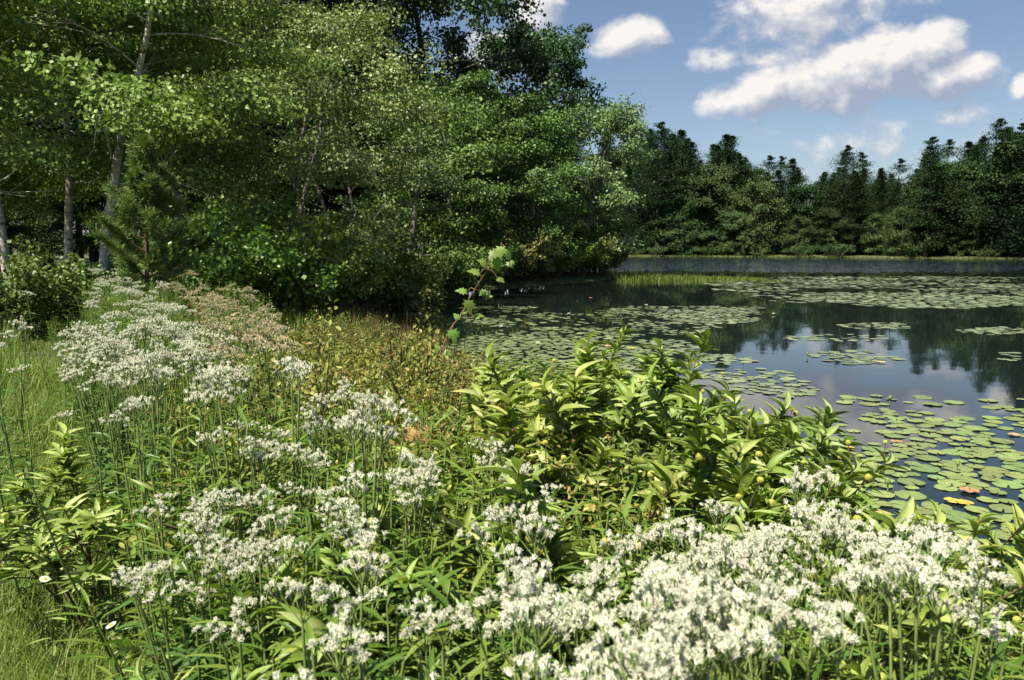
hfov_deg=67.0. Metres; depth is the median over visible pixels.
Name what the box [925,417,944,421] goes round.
lily pad
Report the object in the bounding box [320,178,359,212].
oak tree
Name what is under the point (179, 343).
white thoroughwort
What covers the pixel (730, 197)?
broadleaf tree
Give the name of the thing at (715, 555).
white thoroughwort
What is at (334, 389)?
golden shrub
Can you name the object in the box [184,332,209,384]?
white thoroughwort
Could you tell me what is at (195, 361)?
white thoroughwort
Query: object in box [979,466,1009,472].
lily pad
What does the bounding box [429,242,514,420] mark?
maple sapling
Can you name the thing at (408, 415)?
golden shrub
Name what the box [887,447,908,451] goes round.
lily pad
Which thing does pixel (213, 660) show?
white thoroughwort
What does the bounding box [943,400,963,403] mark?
lily pad
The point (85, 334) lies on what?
white thoroughwort
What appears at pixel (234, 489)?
white thoroughwort
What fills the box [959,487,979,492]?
lily pad
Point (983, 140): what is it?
pine
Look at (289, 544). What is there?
white thoroughwort
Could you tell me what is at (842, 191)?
pine
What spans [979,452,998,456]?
lily pad
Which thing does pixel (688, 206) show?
broadleaf tree
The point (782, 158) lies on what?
pine
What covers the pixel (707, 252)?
shore shrub
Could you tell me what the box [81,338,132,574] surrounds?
white thoroughwort
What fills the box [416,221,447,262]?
shore shrub
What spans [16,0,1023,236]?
sky
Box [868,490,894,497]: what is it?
lily pad
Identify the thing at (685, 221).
broadleaf tree
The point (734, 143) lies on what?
pine
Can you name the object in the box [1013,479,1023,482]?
lily pad
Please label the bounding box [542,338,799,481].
buttonbush
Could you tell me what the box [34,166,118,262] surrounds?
oak tree
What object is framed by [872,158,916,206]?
pine
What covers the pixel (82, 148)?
birch tree
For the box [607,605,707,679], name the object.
white thoroughwort
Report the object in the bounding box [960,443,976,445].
lily pad
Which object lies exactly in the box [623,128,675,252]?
pine
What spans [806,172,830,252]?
pine
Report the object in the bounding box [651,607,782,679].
white thoroughwort
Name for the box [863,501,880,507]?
lily pad
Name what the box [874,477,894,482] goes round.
lily pad
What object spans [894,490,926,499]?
lily pad
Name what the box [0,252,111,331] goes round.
shore shrub
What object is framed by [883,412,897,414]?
lily pad
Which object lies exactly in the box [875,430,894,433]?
lily pad
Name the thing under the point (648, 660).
white thoroughwort
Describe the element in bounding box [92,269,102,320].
white thoroughwort
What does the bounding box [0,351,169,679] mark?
trail grass
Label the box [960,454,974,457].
lily pad
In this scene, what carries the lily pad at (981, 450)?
on the pond water
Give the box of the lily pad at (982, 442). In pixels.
[970,440,989,444]
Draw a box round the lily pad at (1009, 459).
[1000,457,1016,461]
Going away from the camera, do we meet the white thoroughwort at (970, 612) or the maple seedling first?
the white thoroughwort at (970, 612)
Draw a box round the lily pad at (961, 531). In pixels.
[953,530,970,533]
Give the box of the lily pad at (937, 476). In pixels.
[927,475,944,479]
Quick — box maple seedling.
[378,421,453,464]
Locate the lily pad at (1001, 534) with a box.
[990,530,1012,539]
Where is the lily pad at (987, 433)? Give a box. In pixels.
[980,432,994,434]
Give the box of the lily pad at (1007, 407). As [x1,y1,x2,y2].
[995,405,1013,408]
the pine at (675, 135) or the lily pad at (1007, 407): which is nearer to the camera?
the lily pad at (1007, 407)
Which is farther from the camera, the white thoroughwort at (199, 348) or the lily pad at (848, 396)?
the lily pad at (848, 396)
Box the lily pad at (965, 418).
[955,416,974,420]
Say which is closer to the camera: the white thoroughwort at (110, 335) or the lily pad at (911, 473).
the white thoroughwort at (110, 335)
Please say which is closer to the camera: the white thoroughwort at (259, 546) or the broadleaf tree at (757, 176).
the white thoroughwort at (259, 546)
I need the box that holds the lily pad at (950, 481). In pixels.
[937,479,965,486]
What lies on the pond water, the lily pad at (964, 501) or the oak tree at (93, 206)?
the lily pad at (964, 501)
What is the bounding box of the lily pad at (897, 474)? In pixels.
[891,472,907,476]
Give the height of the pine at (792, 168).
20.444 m
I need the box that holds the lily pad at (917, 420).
[907,419,926,421]
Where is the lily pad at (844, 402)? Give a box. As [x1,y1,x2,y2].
[836,400,852,403]
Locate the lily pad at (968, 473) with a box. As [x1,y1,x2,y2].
[959,472,977,476]
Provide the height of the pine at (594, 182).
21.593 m
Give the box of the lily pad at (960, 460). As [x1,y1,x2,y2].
[952,459,966,462]
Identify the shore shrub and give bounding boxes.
[0,234,85,335]
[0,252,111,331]
[274,199,426,258]
[284,213,398,259]
[294,222,422,309]
[303,251,442,309]
[304,218,427,254]
[314,197,451,253]
[381,266,452,302]
[397,239,479,295]
[408,222,490,242]
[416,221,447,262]
[424,249,496,287]
[455,210,512,246]
[468,228,553,282]
[481,208,543,276]
[502,212,575,274]
[508,234,571,279]
[535,222,590,273]
[553,214,609,273]
[558,236,624,276]
[571,232,617,271]
[578,237,631,274]
[588,217,647,272]
[630,246,645,254]
[646,241,666,255]
[698,246,715,254]
[716,239,740,254]
[748,242,771,255]
[790,239,819,255]
[821,235,855,256]
[897,231,941,256]
[970,246,989,257]
[980,243,1004,256]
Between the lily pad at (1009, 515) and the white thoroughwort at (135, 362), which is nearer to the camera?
the white thoroughwort at (135, 362)
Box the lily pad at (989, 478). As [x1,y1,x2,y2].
[981,476,1002,481]
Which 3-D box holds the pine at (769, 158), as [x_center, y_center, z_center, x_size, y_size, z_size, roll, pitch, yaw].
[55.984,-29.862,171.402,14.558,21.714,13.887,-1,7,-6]
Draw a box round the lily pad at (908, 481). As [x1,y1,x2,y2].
[897,478,925,484]
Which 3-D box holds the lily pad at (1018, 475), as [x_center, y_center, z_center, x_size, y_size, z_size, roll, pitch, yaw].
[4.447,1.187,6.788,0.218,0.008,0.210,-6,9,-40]
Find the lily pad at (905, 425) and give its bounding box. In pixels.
[891,423,914,427]
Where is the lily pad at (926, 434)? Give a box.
[918,432,941,437]
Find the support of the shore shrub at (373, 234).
on the ground at (528, 281)
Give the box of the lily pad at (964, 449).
[955,447,972,450]
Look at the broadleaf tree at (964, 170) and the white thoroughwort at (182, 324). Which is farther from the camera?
the broadleaf tree at (964, 170)
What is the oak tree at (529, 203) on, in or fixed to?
on the ground at (528, 281)
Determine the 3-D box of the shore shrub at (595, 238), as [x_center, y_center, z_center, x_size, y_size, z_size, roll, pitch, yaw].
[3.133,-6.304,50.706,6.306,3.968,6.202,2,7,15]
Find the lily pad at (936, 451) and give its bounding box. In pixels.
[927,449,945,453]
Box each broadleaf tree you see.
[572,201,614,234]
[573,209,622,234]
[602,158,662,248]
[633,197,676,250]
[644,205,694,254]
[647,210,686,252]
[652,175,723,256]
[669,170,739,253]
[671,161,756,253]
[671,204,708,253]
[675,208,717,254]
[679,173,738,254]
[695,215,733,254]
[712,191,762,252]
[713,163,784,253]
[716,210,757,255]
[717,177,790,256]
[729,215,767,255]
[732,166,765,241]
[776,182,833,253]
[778,213,819,255]
[801,211,835,253]
[805,179,877,254]
[813,207,858,255]
[857,211,897,255]
[866,218,901,254]
[871,192,925,254]
[880,205,925,256]
[888,170,968,255]
[896,218,929,254]
[897,160,967,253]
[902,179,977,255]
[905,155,1007,255]
[947,219,986,256]
[950,207,996,254]
[962,138,1023,254]
[969,162,1020,254]
[987,186,1023,253]
[988,198,1022,256]
[1004,205,1023,248]
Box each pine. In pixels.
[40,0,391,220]
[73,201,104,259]
[82,133,205,339]
[302,0,507,213]
[558,118,604,224]
[559,142,583,223]
[571,155,616,235]
[574,160,619,231]
[579,135,630,210]
[585,133,632,210]
[612,164,653,254]
[622,121,705,254]
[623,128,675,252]
[623,133,682,252]
[632,130,658,206]
[634,154,686,253]
[645,129,694,202]
[646,133,688,202]
[655,144,678,169]
[673,157,694,203]
[676,129,703,174]
[676,137,695,174]
[683,169,722,253]
[684,151,700,178]
[688,141,707,172]
[691,160,704,174]
[702,144,715,165]
[707,134,737,167]
[710,144,728,167]
[717,153,767,220]
[723,135,750,168]
[733,157,765,218]
[752,155,790,219]
[761,170,792,253]
[767,158,819,253]
[769,156,802,244]
[773,184,807,254]
[788,167,807,244]
[794,172,853,254]
[803,144,881,254]
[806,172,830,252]
[813,184,847,254]
[816,172,878,254]
[829,167,846,199]
[834,150,855,176]
[837,170,882,254]
[844,152,880,246]
[844,168,878,252]
[864,169,879,211]
[867,168,893,253]
[868,176,885,209]
[870,171,893,221]
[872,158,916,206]
[877,184,907,254]
[886,136,979,256]
[888,174,901,196]
[900,139,962,191]
[910,154,933,178]
[933,118,1023,256]
[941,144,984,247]
[949,165,1010,255]
[955,141,986,250]
[957,169,993,255]
[958,119,1023,256]
[960,136,997,165]
[978,139,991,160]
[980,126,1020,243]
[1006,122,1023,143]
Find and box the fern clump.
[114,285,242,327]
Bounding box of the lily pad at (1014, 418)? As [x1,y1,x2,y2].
[1003,416,1023,420]
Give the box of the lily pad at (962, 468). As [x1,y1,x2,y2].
[942,464,972,471]
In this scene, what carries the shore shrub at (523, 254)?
on the ground at (528, 281)
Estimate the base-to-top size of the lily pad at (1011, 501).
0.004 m
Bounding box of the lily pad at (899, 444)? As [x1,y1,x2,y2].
[893,443,907,446]
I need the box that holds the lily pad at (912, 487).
[905,485,918,488]
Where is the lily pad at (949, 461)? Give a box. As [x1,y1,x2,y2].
[939,460,961,464]
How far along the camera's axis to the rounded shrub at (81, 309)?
13.89 m
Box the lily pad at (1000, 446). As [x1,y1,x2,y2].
[993,444,1010,447]
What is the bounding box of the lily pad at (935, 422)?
[923,421,944,424]
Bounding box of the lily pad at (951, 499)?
[944,497,961,502]
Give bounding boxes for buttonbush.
[0,421,188,645]
[89,485,593,679]
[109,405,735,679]
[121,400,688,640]
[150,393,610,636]
[163,455,763,679]
[180,381,697,675]
[367,360,723,632]
[385,331,680,485]
[451,341,794,539]
[460,315,718,492]
[526,385,933,646]
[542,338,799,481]
[559,339,872,548]
[649,389,916,579]
[700,524,1023,679]
[729,504,1023,679]
[769,497,1023,679]
[800,497,1023,679]
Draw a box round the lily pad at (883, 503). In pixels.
[875,501,892,505]
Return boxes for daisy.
[27,576,75,675]
[40,583,85,650]
[86,580,120,639]
[89,544,123,629]
[106,621,133,676]
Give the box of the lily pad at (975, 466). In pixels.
[965,464,984,467]
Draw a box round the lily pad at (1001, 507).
[989,504,1012,512]
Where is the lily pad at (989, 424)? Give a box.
[982,423,997,425]
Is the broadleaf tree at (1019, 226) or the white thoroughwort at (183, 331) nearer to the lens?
the white thoroughwort at (183, 331)
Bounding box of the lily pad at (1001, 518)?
[986,515,1011,521]
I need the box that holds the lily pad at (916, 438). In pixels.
[910,437,924,440]
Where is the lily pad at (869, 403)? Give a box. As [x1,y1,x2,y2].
[859,402,878,405]
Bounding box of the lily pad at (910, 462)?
[905,461,919,464]
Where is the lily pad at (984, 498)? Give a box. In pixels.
[976,496,998,502]
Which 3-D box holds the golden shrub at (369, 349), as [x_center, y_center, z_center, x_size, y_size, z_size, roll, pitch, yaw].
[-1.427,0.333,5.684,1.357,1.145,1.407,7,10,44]
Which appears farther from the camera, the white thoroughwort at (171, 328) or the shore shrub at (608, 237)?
the shore shrub at (608, 237)
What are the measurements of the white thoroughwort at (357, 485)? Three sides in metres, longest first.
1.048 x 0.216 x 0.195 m
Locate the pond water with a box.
[360,256,1023,592]
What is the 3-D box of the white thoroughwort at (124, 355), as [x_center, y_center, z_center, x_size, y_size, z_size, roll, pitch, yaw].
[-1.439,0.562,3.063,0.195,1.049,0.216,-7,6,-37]
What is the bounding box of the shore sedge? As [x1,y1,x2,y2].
[302,295,520,405]
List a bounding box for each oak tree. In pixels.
[0,0,331,239]
[0,6,98,186]
[0,6,101,267]
[0,59,58,134]
[1,173,63,285]
[1,186,35,252]
[10,10,183,274]
[10,174,87,266]
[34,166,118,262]
[41,202,105,265]
[62,164,138,278]
[80,14,283,197]
[133,0,434,222]
[155,187,207,235]
[184,194,221,218]
[240,70,369,206]
[244,188,289,217]
[284,187,312,222]
[291,36,430,209]
[300,77,367,201]
[310,0,599,215]
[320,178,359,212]
[358,149,457,202]
[361,178,411,207]
[438,17,615,212]
[453,202,474,216]
[457,100,552,218]
[534,205,553,215]
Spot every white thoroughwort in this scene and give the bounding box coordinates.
[0,315,58,523]
[0,342,41,526]
[0,374,36,499]
[0,427,49,615]
[6,363,54,561]
[22,291,57,393]
[32,410,85,622]
[49,356,96,566]
[51,329,116,503]
[56,351,134,567]
[57,339,117,582]
[59,321,116,492]
[61,354,135,637]
[71,267,85,317]
[76,324,118,502]
[76,367,143,637]
[79,323,117,503]
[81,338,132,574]
[83,299,103,349]
[84,291,100,385]
[88,268,99,307]
[88,334,134,586]
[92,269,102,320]
[92,287,104,367]
[93,282,116,321]
[93,336,131,509]
[94,338,139,557]
[94,340,140,520]
[95,277,113,329]
[98,313,119,461]
[98,320,136,498]
[99,395,179,675]
[102,330,135,477]
[104,344,140,569]
[104,356,162,631]
[106,356,146,601]
[107,310,130,364]
[109,277,123,330]
[110,288,129,327]
[110,561,200,676]
[111,366,160,612]
[112,324,139,475]
[112,558,202,679]
[113,286,133,325]
[113,300,140,347]
[114,349,173,648]
[115,276,126,327]
[116,289,142,350]
[117,352,161,505]
[120,288,143,322]
[123,319,163,452]
[124,277,132,326]
[126,349,177,643]
[128,330,151,404]
[129,302,165,342]
[129,315,159,457]
[130,316,166,359]
[131,309,154,382]
[132,281,140,328]
[132,342,183,489]
[132,492,194,672]
[133,316,162,405]
[136,296,157,339]
[136,578,208,679]
[142,314,172,414]
[145,290,159,351]
[145,302,178,383]
[147,330,184,420]
[147,351,184,440]
[147,361,184,482]
[150,308,170,357]
[152,321,189,414]
[155,282,171,324]
[156,280,169,302]
[160,303,184,342]
[160,531,234,679]
[161,320,181,446]
[163,305,196,357]
[164,309,179,364]
[167,339,199,442]
[169,321,191,413]
[169,578,218,679]
[170,329,202,400]
[173,513,233,679]
[174,339,214,453]
[176,327,218,407]
[176,345,208,470]
[176,542,249,679]
[178,364,231,542]
[179,322,211,355]
[180,504,225,679]
[180,519,229,674]
[183,497,229,674]
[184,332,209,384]
[184,360,254,583]
[186,426,243,583]
[189,343,213,388]
[191,596,265,679]
[192,533,252,678]
[193,488,250,652]
[194,508,232,582]
[200,349,226,444]
[203,323,230,357]
[205,329,226,363]
[205,557,276,678]
[211,333,237,433]
[211,335,242,440]
[215,365,249,463]
[217,486,253,566]
[223,551,286,669]
[224,446,279,594]
[225,537,258,647]
[227,420,259,490]
[228,365,260,441]
[231,537,278,679]
[236,436,281,555]
[236,484,279,649]
[239,438,273,509]
[247,500,315,679]
[253,425,291,514]
[258,535,303,679]
[263,577,336,670]
[266,443,302,538]
[267,355,315,553]
[271,604,383,679]
[272,356,308,444]
[278,481,321,552]
[281,442,327,561]
[293,451,331,553]
[293,489,359,640]
[296,409,336,514]
[300,393,346,495]
[308,505,365,614]
[311,535,390,679]
[321,521,375,621]
[324,462,384,661]
[330,376,367,469]
[332,392,397,620]
[334,389,418,628]
[343,517,395,677]
[351,583,387,678]
[352,415,398,522]
[376,448,441,631]
[387,468,437,677]
[398,595,468,679]
[404,671,438,679]
[456,557,597,679]
[457,499,541,679]
[468,438,496,517]
[473,436,526,540]
[483,574,570,679]
[490,499,568,674]
[497,565,579,679]
[498,462,536,609]
[537,484,565,582]
[551,608,702,679]
[553,556,630,679]
[554,576,643,679]
[566,642,632,679]
[599,524,667,635]
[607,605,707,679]
[613,573,720,679]
[617,560,741,679]
[638,507,695,637]
[638,560,748,679]
[642,561,865,679]
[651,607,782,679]
[655,521,770,679]
[668,587,781,679]
[688,558,751,679]
[699,498,744,616]
[706,526,820,679]
[712,532,786,678]
[727,522,804,679]
[729,522,793,672]
[766,465,862,679]
[773,498,860,679]
[818,519,876,659]
[819,519,895,676]
[831,530,1016,679]
[849,529,915,672]
[867,513,969,679]
[918,572,1023,679]
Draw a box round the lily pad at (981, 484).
[969,482,989,486]
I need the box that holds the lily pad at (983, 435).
[972,434,990,437]
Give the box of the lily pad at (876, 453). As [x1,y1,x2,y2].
[862,451,880,455]
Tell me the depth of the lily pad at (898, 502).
6.02 m
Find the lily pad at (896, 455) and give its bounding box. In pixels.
[888,453,907,457]
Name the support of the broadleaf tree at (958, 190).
on the ground at (528, 281)
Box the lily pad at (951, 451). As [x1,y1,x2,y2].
[942,449,966,454]
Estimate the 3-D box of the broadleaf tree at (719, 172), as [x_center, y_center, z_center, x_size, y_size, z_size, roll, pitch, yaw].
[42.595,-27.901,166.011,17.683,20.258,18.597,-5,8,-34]
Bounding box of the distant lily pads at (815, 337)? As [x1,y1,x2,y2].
[443,276,1023,394]
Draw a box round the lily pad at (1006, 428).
[997,426,1013,429]
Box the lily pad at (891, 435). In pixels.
[884,433,904,437]
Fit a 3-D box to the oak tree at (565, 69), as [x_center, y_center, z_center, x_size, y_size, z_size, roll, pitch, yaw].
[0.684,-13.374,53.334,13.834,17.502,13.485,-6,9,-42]
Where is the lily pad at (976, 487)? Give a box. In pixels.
[965,484,982,489]
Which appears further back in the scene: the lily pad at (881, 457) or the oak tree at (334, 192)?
the oak tree at (334, 192)
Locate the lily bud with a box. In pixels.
[884,477,890,491]
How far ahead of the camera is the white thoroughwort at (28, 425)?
3.25 m
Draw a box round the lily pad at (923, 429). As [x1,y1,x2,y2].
[920,428,936,431]
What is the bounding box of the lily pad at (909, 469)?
[892,466,910,470]
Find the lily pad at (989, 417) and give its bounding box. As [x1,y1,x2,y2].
[982,416,1001,418]
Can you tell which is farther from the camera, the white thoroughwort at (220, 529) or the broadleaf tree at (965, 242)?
the broadleaf tree at (965, 242)
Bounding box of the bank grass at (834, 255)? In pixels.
[576,255,1018,270]
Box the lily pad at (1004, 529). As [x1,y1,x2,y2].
[1001,526,1010,532]
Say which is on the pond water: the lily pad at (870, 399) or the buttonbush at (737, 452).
the lily pad at (870, 399)
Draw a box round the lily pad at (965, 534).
[955,533,977,539]
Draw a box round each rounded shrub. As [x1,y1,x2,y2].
[44,267,117,322]
[72,195,305,306]
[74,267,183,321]
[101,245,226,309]
[111,195,347,317]
[168,194,388,317]
[261,214,399,315]
[440,230,519,288]
[528,231,597,277]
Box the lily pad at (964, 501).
[955,499,973,504]
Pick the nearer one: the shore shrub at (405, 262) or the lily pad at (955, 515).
the lily pad at (955, 515)
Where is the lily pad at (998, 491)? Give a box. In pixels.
[989,489,1006,493]
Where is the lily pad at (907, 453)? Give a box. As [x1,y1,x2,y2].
[901,451,915,454]
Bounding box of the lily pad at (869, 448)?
[862,446,888,451]
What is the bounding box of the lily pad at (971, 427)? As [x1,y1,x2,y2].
[963,425,989,429]
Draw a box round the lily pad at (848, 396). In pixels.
[840,395,856,398]
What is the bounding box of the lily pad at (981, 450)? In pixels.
[971,447,994,452]
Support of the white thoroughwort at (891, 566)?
on the ground at (528, 281)
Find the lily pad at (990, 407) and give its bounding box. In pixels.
[982,405,1000,408]
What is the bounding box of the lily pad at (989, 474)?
[978,470,1003,477]
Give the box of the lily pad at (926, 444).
[918,443,936,447]
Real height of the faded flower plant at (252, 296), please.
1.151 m
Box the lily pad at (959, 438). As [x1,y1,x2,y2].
[950,436,969,440]
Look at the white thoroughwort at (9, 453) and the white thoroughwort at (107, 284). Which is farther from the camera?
the white thoroughwort at (107, 284)
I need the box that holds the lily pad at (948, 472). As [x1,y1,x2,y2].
[938,471,960,475]
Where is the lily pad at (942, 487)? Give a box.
[934,484,957,490]
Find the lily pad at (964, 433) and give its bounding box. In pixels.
[953,431,974,435]
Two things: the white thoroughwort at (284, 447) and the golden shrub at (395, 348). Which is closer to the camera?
the white thoroughwort at (284, 447)
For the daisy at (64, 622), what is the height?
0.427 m
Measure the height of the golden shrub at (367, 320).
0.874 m
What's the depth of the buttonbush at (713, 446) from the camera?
2.02 m
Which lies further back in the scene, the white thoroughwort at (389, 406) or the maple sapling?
the maple sapling
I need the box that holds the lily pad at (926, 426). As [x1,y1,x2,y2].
[917,424,934,427]
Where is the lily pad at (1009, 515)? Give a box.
[1003,514,1013,519]
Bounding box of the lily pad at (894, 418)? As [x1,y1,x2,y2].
[888,416,903,419]
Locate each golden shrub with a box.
[86,375,394,498]
[140,296,487,523]
[164,390,464,534]
[177,351,370,431]
[212,310,373,383]
[224,306,411,400]
[226,301,470,430]
[226,340,406,415]
[240,377,454,470]
[253,363,624,489]
[267,314,457,375]
[271,370,619,532]
[273,386,459,427]
[282,341,487,419]
[282,361,532,431]
[285,333,454,390]
[286,393,466,475]
[290,313,389,358]
[300,351,465,433]
[332,338,500,419]
[335,374,710,527]
[354,327,441,368]
[400,367,616,481]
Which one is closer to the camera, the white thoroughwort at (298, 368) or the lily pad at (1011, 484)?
the white thoroughwort at (298, 368)
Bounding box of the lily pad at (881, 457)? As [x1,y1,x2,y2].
[873,456,898,460]
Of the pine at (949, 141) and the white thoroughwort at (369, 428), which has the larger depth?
the pine at (949, 141)
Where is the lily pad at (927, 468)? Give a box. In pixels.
[910,464,939,471]
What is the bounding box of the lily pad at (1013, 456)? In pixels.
[993,452,1023,459]
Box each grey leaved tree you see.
[117,0,459,305]
[170,65,477,265]
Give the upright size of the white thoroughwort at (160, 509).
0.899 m
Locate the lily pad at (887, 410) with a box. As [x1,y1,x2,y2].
[880,409,895,412]
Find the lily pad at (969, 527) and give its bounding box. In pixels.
[955,519,985,530]
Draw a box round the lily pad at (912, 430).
[903,429,919,432]
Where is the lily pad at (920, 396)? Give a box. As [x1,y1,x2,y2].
[913,395,931,398]
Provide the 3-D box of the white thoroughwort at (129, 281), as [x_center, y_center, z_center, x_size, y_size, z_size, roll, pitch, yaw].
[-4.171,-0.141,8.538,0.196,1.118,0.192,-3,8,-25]
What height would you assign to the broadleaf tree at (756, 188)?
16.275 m
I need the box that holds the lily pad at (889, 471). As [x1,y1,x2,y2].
[874,468,894,473]
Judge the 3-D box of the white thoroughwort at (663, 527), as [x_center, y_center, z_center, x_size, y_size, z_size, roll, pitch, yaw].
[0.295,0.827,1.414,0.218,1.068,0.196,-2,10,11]
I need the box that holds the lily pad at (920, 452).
[913,451,927,453]
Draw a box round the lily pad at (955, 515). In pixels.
[942,509,972,521]
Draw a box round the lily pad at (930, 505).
[921,501,952,510]
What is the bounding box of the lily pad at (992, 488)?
[984,487,999,489]
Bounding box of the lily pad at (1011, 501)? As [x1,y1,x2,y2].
[998,498,1018,503]
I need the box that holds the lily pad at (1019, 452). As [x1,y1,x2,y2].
[1011,451,1023,454]
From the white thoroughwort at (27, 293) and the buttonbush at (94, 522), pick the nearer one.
the buttonbush at (94, 522)
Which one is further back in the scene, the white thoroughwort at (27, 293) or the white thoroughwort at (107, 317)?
the white thoroughwort at (27, 293)
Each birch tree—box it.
[0,0,222,283]
[0,0,260,226]
[0,0,272,264]
[0,0,349,280]
[0,0,373,224]
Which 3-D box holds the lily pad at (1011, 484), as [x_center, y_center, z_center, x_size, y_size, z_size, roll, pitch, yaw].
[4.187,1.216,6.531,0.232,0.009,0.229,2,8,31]
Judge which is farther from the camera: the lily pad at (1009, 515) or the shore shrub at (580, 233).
the shore shrub at (580, 233)
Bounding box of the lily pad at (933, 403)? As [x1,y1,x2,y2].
[923,402,942,405]
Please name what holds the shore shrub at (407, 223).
on the ground at (528, 281)
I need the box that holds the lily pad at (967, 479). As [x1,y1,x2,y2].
[947,475,979,482]
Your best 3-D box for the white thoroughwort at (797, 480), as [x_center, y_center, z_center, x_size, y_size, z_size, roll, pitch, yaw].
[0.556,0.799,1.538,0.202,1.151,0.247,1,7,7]
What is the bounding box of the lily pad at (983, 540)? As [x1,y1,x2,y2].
[975,539,1002,546]
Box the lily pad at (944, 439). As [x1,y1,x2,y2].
[934,438,951,441]
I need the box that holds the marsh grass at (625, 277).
[609,271,785,283]
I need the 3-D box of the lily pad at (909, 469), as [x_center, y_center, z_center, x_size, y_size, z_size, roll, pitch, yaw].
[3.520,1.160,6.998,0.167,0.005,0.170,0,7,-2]
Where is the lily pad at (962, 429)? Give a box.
[957,428,973,431]
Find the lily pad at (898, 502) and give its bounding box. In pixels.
[890,500,918,508]
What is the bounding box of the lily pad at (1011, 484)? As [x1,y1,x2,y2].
[992,480,1023,488]
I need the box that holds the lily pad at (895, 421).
[887,420,903,422]
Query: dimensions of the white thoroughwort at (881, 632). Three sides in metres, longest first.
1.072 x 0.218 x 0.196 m
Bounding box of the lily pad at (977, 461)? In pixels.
[969,459,984,462]
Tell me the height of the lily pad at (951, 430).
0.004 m
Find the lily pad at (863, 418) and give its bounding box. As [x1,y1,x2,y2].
[858,417,875,420]
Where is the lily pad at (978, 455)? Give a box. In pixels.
[973,454,987,457]
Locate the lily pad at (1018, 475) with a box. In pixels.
[1005,472,1023,478]
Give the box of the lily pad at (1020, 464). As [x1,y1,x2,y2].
[1002,461,1023,467]
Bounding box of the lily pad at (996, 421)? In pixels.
[983,419,1003,423]
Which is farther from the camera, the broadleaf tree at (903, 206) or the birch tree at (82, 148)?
the broadleaf tree at (903, 206)
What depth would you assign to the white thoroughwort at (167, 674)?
1.28 m
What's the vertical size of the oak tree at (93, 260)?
15.260 m
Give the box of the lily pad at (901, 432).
[894,431,909,433]
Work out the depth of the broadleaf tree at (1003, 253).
135.91 m
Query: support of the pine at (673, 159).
on the ground at (528, 281)
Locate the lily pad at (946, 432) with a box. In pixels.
[937,430,953,433]
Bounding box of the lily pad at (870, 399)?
[862,398,880,400]
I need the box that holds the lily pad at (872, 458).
[867,457,881,461]
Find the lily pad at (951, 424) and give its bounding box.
[943,422,961,426]
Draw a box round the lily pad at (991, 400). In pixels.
[978,399,997,401]
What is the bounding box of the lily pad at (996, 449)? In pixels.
[989,448,1004,450]
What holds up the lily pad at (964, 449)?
on the pond water
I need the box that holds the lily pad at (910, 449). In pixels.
[902,447,916,450]
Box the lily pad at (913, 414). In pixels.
[907,413,921,416]
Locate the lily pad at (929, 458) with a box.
[915,455,939,460]
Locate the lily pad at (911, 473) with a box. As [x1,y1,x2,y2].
[905,472,920,475]
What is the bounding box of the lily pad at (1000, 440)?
[988,438,1014,443]
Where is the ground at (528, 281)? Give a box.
[0,233,1023,673]
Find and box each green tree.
[274,81,540,290]
[358,69,531,247]
[402,82,584,276]
[478,94,597,275]
[519,92,660,273]
[555,176,643,272]
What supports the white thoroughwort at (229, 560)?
on the ground at (528, 281)
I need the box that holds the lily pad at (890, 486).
[877,483,892,487]
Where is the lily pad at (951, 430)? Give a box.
[940,428,955,431]
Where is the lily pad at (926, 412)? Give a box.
[918,411,934,414]
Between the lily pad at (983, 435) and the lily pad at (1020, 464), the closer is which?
the lily pad at (1020, 464)
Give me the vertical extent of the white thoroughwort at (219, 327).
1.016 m
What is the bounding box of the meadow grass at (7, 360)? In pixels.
[0,300,457,679]
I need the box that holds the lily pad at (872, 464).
[864,462,881,467]
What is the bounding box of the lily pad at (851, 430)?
[846,429,859,431]
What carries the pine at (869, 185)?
on the ground at (528, 281)
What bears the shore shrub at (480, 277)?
on the ground at (528, 281)
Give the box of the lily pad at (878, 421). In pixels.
[870,420,886,422]
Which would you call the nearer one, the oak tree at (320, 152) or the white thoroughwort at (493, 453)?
the white thoroughwort at (493, 453)
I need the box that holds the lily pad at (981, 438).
[971,436,989,440]
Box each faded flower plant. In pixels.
[161,281,187,322]
[177,289,217,341]
[178,269,198,314]
[184,284,214,328]
[190,315,232,422]
[193,293,227,332]
[195,299,232,361]
[197,311,254,399]
[203,296,239,360]
[205,333,290,438]
[215,297,251,360]
[218,282,249,331]
[227,316,289,398]
[238,303,281,373]
[239,286,258,354]
[241,328,304,437]
[246,307,284,418]
[246,320,297,423]
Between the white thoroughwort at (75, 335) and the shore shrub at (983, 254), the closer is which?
the white thoroughwort at (75, 335)
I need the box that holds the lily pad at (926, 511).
[917,507,936,514]
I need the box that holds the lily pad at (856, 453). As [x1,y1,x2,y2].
[849,451,864,456]
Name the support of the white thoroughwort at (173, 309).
on the ground at (528, 281)
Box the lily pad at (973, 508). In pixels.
[964,505,989,512]
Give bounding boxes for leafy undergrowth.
[1,277,1023,679]
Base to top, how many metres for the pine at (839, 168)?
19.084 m
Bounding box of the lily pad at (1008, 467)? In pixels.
[1001,465,1020,469]
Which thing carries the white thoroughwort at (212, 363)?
on the ground at (528, 281)
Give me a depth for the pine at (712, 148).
186.78 m
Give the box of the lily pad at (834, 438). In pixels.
[829,436,843,440]

